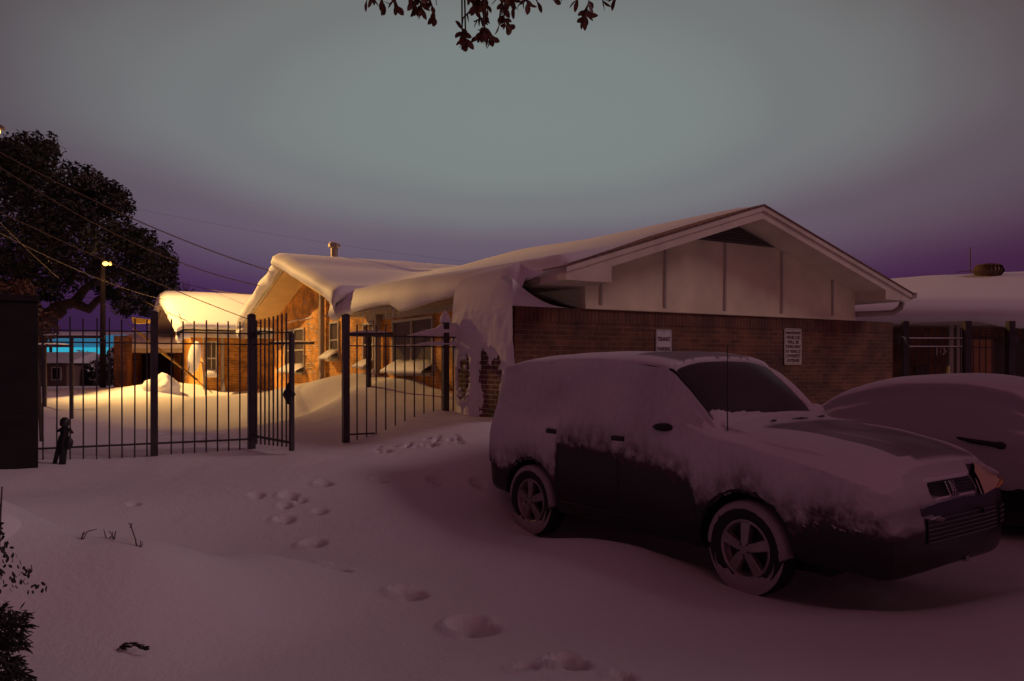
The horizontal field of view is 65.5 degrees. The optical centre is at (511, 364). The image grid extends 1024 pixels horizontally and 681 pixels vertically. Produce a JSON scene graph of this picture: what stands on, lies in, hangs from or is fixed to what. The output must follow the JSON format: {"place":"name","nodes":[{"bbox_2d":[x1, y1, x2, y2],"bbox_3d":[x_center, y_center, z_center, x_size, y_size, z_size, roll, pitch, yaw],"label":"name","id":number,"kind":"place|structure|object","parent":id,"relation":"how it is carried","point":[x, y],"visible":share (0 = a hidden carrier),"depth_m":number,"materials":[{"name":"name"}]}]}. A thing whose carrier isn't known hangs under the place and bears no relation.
{"place":"outdoors","nodes":[
{"label":"outdoors","id":0,"kind":"place"},
{"bbox_2d":[0,222,56,276],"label":"power line","id":1,"kind":"object","parent":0,"point":[23,245],"visible":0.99,"depth_m":19.70,"materials":[{"name":"brown metal"}]},
{"bbox_2d":[0,233,164,299],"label":"power line","id":2,"kind":"object","parent":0,"point":[74,268],"visible":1,"depth_m":20.85,"materials":[{"name":"brown metal"}]},
{"bbox_2d":[0,212,259,323],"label":"power line","id":3,"kind":"object","parent":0,"point":[117,265],"visible":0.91,"depth_m":18.79,"materials":[{"name":"brown metal"}]},
{"bbox_2d":[131,317,149,323],"bbox_3d":[-12.977,-1.543,28.000,0.620,0.220,0.400,0,0,0],"label":"awning","id":4,"kind":"object","parent":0,"point":[140,321],"visible":0.79,"depth_m":27.80,"materials":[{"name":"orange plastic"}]},
{"bbox_2d":[139,209,467,261],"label":"power line","id":5,"kind":"object","parent":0,"point":[299,238],"visible":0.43,"depth_m":73.85,"materials":[{"name":"brown metal"}]},
{"bbox_2d":[0,373,1023,680],"bbox_3d":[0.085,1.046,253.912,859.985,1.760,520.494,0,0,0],"label":"snow ground","id":6,"kind":"structure","parent":0,"point":[396,547],"depth_m":5.63,"materials":[{"name":"white snow"}]},
{"bbox_2d":[0,601,38,680],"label":"evergreen shrub","id":7,"kind":"object","parent":6,"relation":"on","point":[13,670],"visible":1,"depth_m":3.41,"materials":[{"name":"green plant"}]},
{"bbox_2d":[0,294,39,469],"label":"brick wall","id":8,"kind":"structure","parent":6,"relation":"on","point":[18,381],"depth_m":8.66,"materials":[{"name":"brown brick"}]},
{"bbox_2d":[0,277,40,306],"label":"shrub","id":9,"kind":"object","parent":6,"relation":"on","point":[16,290],"visible":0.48,"depth_m":11.42,"materials":[{"name":"brown plant"}]},
{"bbox_2d":[0,487,46,594],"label":"leafy shrub","id":10,"kind":"object","parent":6,"relation":"on","point":[10,525],"visible":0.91,"depth_m":4.08,"materials":[{"name":"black plant"}]},
{"bbox_2d":[38,308,59,441],"bbox_3d":[-6.918,0.241,11.510,0.737,2.203,0.699,0,0,0],"label":"tree","id":11,"kind":"object","parent":6,"relation":"on","point":[41,314],"visible":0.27,"depth_m":11.48,"materials":[{"name":"brown plant"}]},
{"bbox_2d":[49,297,51,351],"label":"street lamp","id":12,"kind":"object","parent":6,"relation":"on","point":[50,348],"depth_m":59.92,"materials":[{"name":"black metal"}]},
{"bbox_2d":[38,343,68,406],"bbox_3d":[-12.017,0.635,20.500,1.320,2.372,0.076,0,0,-3],"label":"clothesline pole","id":13,"kind":"object","parent":6,"relation":"on","point":[45,366],"visible":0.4,"depth_m":20.47,"materials":[{"name":"metal"}]},
{"bbox_2d":[52,417,73,464],"bbox_3d":[-5.075,0.893,9.000,0.243,0.592,0.100,0,0,0],"label":"standpipe","id":14,"kind":"object","parent":6,"relation":"on","point":[64,443],"visible":0.95,"depth_m":8.97,"materials":[{"name":"black metal"}]},
{"bbox_2d":[39,333,105,418],"bbox_3d":[-9.510,0.547,17.200,1.400,2.434,0.076,0,0,-3],"label":"clothesline pole","id":15,"kind":"object","parent":6,"relation":"on","point":[73,335],"visible":0.65,"depth_m":17.18,"materials":[{"name":"metal"}]},
{"bbox_2d":[47,352,111,385],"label":"house","id":16,"kind":"structure","parent":6,"relation":"on","point":[63,368],"depth_m":44.76,"materials":[{"name":"brown"}]},
{"bbox_2d":[51,367,61,379],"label":"window","id":17,"kind":"structure","parent":16,"relation":"in","point":[53,369],"depth_m":43.93,"materials":[{"name":"black glass"}]},
{"bbox_2d":[81,529,96,539],"bbox_3d":[-2.480,1.004,4.661,0.092,0.080,0.020,0,0,-24],"label":"bare twig","id":18,"kind":"object","parent":6,"relation":"on","point":[85,533],"visible":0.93,"depth_m":4.65,"materials":[{"name":"brown wood"}]},
{"bbox_2d":[0,129,180,385],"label":"oak tree","id":19,"kind":"object","parent":6,"relation":"on","point":[39,155],"visible":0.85,"depth_m":39.53,"materials":[{"name":"green plant"}]},
{"bbox_2d":[47,332,145,354],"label":"lit shopfront","id":20,"kind":"object","parent":6,"relation":"on","point":[89,347],"visible":0.04,"depth_m":94.70,"materials":[{"name":"blue glass"}]},
{"bbox_2d":[84,360,111,385],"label":"bush","id":21,"kind":"object","parent":6,"relation":"on","point":[89,374],"visible":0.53,"depth_m":45.65,"materials":[{"name":"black plant"}]},
{"bbox_2d":[99,256,111,387],"bbox_3d":[-19.224,-1.902,37.582,0.370,6.519,1.310,0,0,-39],"label":"utility pole","id":22,"kind":"object","parent":6,"relation":"on","point":[102,383],"visible":0.86,"depth_m":37.90,"materials":[{"name":"brown wood"}]},
{"bbox_2d":[106,356,112,385],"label":"bush","id":23,"kind":"object","parent":6,"relation":"on","point":[111,367],"visible":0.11,"depth_m":47.52,"materials":[{"name":"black plant"}]},
{"bbox_2d":[106,348,113,385],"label":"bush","id":24,"kind":"object","parent":6,"relation":"on","point":[111,354],"visible":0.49,"depth_m":46.76,"materials":[{"name":"black plant"}]},
{"bbox_2d":[104,531,115,538],"bbox_3d":[-2.392,1.021,4.727,0.085,0.083,0.026,0,0,0],"label":"bare twig","id":25,"kind":"object","parent":6,"relation":"on","point":[111,535],"visible":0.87,"depth_m":4.72,"materials":[{"name":"brown wood"}]},
{"bbox_2d":[114,336,131,386],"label":"brick pillar","id":26,"kind":"structure","parent":6,"relation":"on","point":[127,364],"depth_m":32.80,"materials":[{"name":"brown brick"}]},
{"bbox_2d":[117,642,149,650],"bbox_3d":[-1.917,1.433,4.018,0.183,0.064,0.037,0,0,-7],"label":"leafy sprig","id":27,"kind":"object","parent":6,"relation":"on","point":[123,646],"visible":1,"depth_m":4.01,"materials":[{"name":"brown"}]},
{"bbox_2d":[128,523,142,546],"bbox_3d":[-2.217,1.015,4.676,0.099,0.168,0.032,0,0,7],"label":"bare twig","id":28,"kind":"object","parent":6,"relation":"on","point":[134,536],"visible":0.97,"depth_m":4.67,"materials":[{"name":"brown wood"}]},
{"bbox_2d":[38,311,255,459],"bbox_3d":[-4.415,0.355,9.771,2.471,2.031,0.098,0,0,-30],"label":"iron fence","id":29,"kind":"object","parent":6,"relation":"on","point":[251,384],"visible":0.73,"depth_m":9.75,"materials":[{"name":"metal"}]},
{"bbox_2d":[252,313,295,450],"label":"iron gate","id":30,"kind":"structure","parent":29,"relation":"attached to","point":[288,394],"depth_m":10.03,"materials":[{"name":"metal"}]},
{"bbox_2d":[112,333,181,385],"bbox_3d":[-15.713,-0.086,35.600,3.000,2.650,3.320,0,0,-9],"label":"carport","id":31,"kind":"object","parent":6,"relation":"on","point":[164,364],"visible":0.38,"depth_m":35.63,"materials":[{"name":"paint"}]},
{"bbox_2d":[102,302,211,392],"bbox_3d":[-10.698,-0.515,24.000,3.337,2.744,0.060,0,0,0],"label":"guy wire","id":32,"kind":"object","parent":6,"relation":"on","point":[169,357],"visible":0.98,"depth_m":23.98,"materials":[{"name":"orange metal"}]},
{"bbox_2d":[141,372,180,393],"bbox_3d":[-12.416,0.877,28.191,1.232,1.191,1.306,0,0,0],"label":"snowy bush","id":33,"kind":"object","parent":6,"relation":"on","point":[164,382],"visible":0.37,"depth_m":27.89,"materials":[{"name":"white snow"}]},
{"bbox_2d":[178,281,196,291],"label":"bare tree","id":34,"kind":"object","parent":6,"relation":"on","point":[186,287],"visible":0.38,"depth_m":59.99,"materials":[{"name":"brown plant"}]},
{"bbox_2d":[184,341,205,394],"bbox_3d":[-11.182,0.266,28.247,0.819,2.185,0.487,0,0,-32],"label":"satellite dish","id":35,"kind":"object","parent":6,"relation":"on","point":[190,365],"visible":0.76,"depth_m":28.15,"materials":[{"name":"white"}]},
{"bbox_2d":[148,291,274,391],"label":"brick cottage","id":36,"kind":"structure","parent":6,"relation":"on","point":[190,310],"depth_m":30.73,"materials":[{"name":"paint"}]},
{"bbox_2d":[61,250,186,320],"bbox_3d":[-18.914,-4.224,37.001,0.018,5.270,21.360,0,0,-41],"label":"power line","id":37,"kind":"object","parent":36,"relation":"attached to","point":[130,294],"visible":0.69,"depth_m":33.82,"materials":[{"name":"brown metal"}]},
{"bbox_2d":[205,341,218,376],"bbox_3d":[-11.321,-0.200,30.036,0.460,1.360,0.220,0,0,-31],"label":"window","id":38,"kind":"structure","parent":36,"relation":"in","point":[211,349],"depth_m":30.11,"materials":[{"name":"beige"}]},
{"bbox_2d":[350,330,393,387],"bbox_3d":[-2.688,0.230,15.000,0.920,1.745,0.076,0,0,6],"label":"clothesline pole","id":39,"kind":"object","parent":6,"relation":"on","point":[370,332],"visible":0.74,"depth_m":14.97,"materials":[{"name":"metal"}]},
{"bbox_2d":[341,310,456,442],"bbox_3d":[-1.550,0.260,11.458,1.838,2.120,0.159,0,0,-30],"label":"iron fence","id":40,"kind":"object","parent":6,"relation":"on","point":[445,329],"visible":0.88,"depth_m":11.38,"materials":[{"name":"metal"}]},
{"bbox_2d":[364,0,615,51],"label":"overhanging tree","id":41,"kind":"object","parent":6,"relation":"on","point":[484,34],"visible":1,"depth_m":3.70,"materials":[{"name":"green plant"}]},
{"bbox_2d":[236,204,916,416],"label":"apartment building","id":42,"kind":"structure","parent":6,"relation":"on","point":[754,281],"depth_m":12.75,"materials":[{"name":"brick"}]},
{"bbox_2d":[0,167,258,285],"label":"power line","id":43,"kind":"object","parent":42,"relation":"attached to","point":[118,235],"visible":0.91,"depth_m":19.32,"materials":[{"name":"brown metal"}]},
{"bbox_2d":[0,152,268,270],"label":"power line","id":44,"kind":"object","parent":42,"relation":"attached to","point":[126,215],"visible":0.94,"depth_m":19.10,"materials":[{"name":"brown metal"}]},
{"bbox_2d":[174,280,251,294],"bbox_3d":[-11.235,-3.171,32.000,0.022,2.148,19.712,0,0,-36],"label":"power line","id":45,"kind":"object","parent":42,"relation":"attached to","point":[215,290],"visible":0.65,"depth_m":33.93,"materials":[{"name":"brown metal"}]},
{"bbox_2d":[276,327,305,374],"bbox_3d":[-6.383,-0.375,22.884,0.288,1.310,2.140,0,0,-30],"label":"window","id":46,"kind":"structure","parent":42,"relation":"in","point":[299,332],"depth_m":22.54,"materials":[{"name":"beige"}]},
{"bbox_2d":[270,341,314,343],"bbox_3d":[-5.814,0.384,21.000,1.200,2.031,0.076,0,0,0],"label":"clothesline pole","id":47,"kind":"object","parent":42,"relation":"attached to","point":[302,342],"visible":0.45,"depth_m":20.97,"materials":[{"name":"metal"}]},
{"bbox_2d":[318,321,339,360],"bbox_3d":[-4.534,-0.575,19.721,0.320,0.990,0.810,0,0,-31],"label":"window","id":48,"kind":"structure","parent":42,"relation":"in","point":[333,353],"depth_m":19.77,"materials":[{"name":"beige wood"}]},
{"bbox_2d":[351,322,373,369],"bbox_3d":[-3.301,-0.405,17.668,0.288,1.050,0.780,0,0,-31],"label":"window","id":49,"kind":"structure","parent":42,"relation":"in","point":[361,364],"depth_m":17.67,"materials":[{"name":"beige"}]},
{"bbox_2d":[380,315,434,375],"bbox_3d":[-2.078,-0.345,15.591,0.288,1.130,2.100,0,0,-31],"label":"window","id":50,"kind":"structure","parent":42,"relation":"in","point":[409,326],"depth_m":15.61,"materials":[{"name":"beige"}]},
{"bbox_2d":[656,329,671,350],"bbox_3d":[2.244,-0.286,11.759,0.305,0.457,0.012,0,0,-30],"label":"wall sign","id":51,"kind":"object","parent":42,"relation":"attached to","point":[663,340],"visible":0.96,"depth_m":11.75,"materials":[{"name":"white"}]},
{"bbox_2d":[784,328,801,364],"bbox_3d":[4.652,-0.295,13.177,0.420,0.600,0.013,0,0,-30],"label":"wall sign","id":52,"kind":"object","parent":42,"relation":"attached to","point":[792,346],"visible":1,"depth_m":13.17,"materials":[{"name":"white metal"}]},
{"bbox_2d":[489,345,1003,595],"bbox_3d":[1.886,0.799,7.595,2.052,1.942,4.795,0,0,-36],"label":"sport utility car","id":53,"kind":"object","parent":6,"relation":"on","point":[758,477],"visible":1,"depth_m":6.45,"materials":[{"name":"black paint"}]},
{"bbox_2d":[821,373,1023,526],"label":"buried car","id":54,"kind":"object","parent":6,"relation":"on","point":[980,416],"visible":0.48,"depth_m":7.83,"materials":[{"name":"white paint"}]},
{"bbox_2d":[855,271,1023,377],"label":"porch building","id":55,"kind":"structure","parent":6,"relation":"on","point":[952,302],"depth_m":17.47,"materials":[{"name":"brick"}]},
{"bbox_2d":[915,365,927,374],"bbox_3d":[9.325,0.295,18.145,0.250,0.550,0.090,0,0,0],"label":"window","id":56,"kind":"structure","parent":55,"relation":"in","point":[919,367],"depth_m":18.10,"materials":[{"name":"black glass"}]},
{"bbox_2d":[956,247,972,273],"bbox_3d":[11.941,-2.309,21.000,0.482,1.557,0.028,0,0,0],"label":"roof antenna","id":57,"kind":"object","parent":55,"relation":"on","point":[970,262],"visible":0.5,"depth_m":20.99,"materials":[{"name":"brown metal"}]},
{"bbox_2d":[972,339,990,372],"bbox_3d":[10.629,0.410,18.125,0.610,2.120,0.150,0,0,0],"label":"door","id":58,"kind":"structure","parent":55,"relation":"in","point":[976,341],"depth_m":18.10,"materials":[{"name":"paint"}]},
{"bbox_2d":[972,263,1004,275],"bbox_3d":[11.964,-2.235,20.000,0.716,0.610,0.716,0,0,0],"label":"turbine vent","id":59,"kind":"object","parent":55,"relation":"on","point":[991,269],"visible":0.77,"depth_m":19.78,"materials":[{"name":"orange metal"}]},
{"bbox_2d":[993,341,1022,376],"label":"window","id":60,"kind":"structure","parent":55,"relation":"in","point":[995,343],"depth_m":18.12,"materials":[{"name":"black glass"}]},
{"bbox_2d":[894,321,1023,376],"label":"iron fence","id":61,"kind":"object","parent":6,"relation":"on","point":[1011,338],"visible":0.53,"depth_m":15.26,"materials":[{"name":"metal"}]},
{"bbox_2d":[0,0,1023,331],"label":"sky","id":62,"kind":"structure","parent":0,"point":[891,132],"materials":[{"name":"grey"}]}
]}

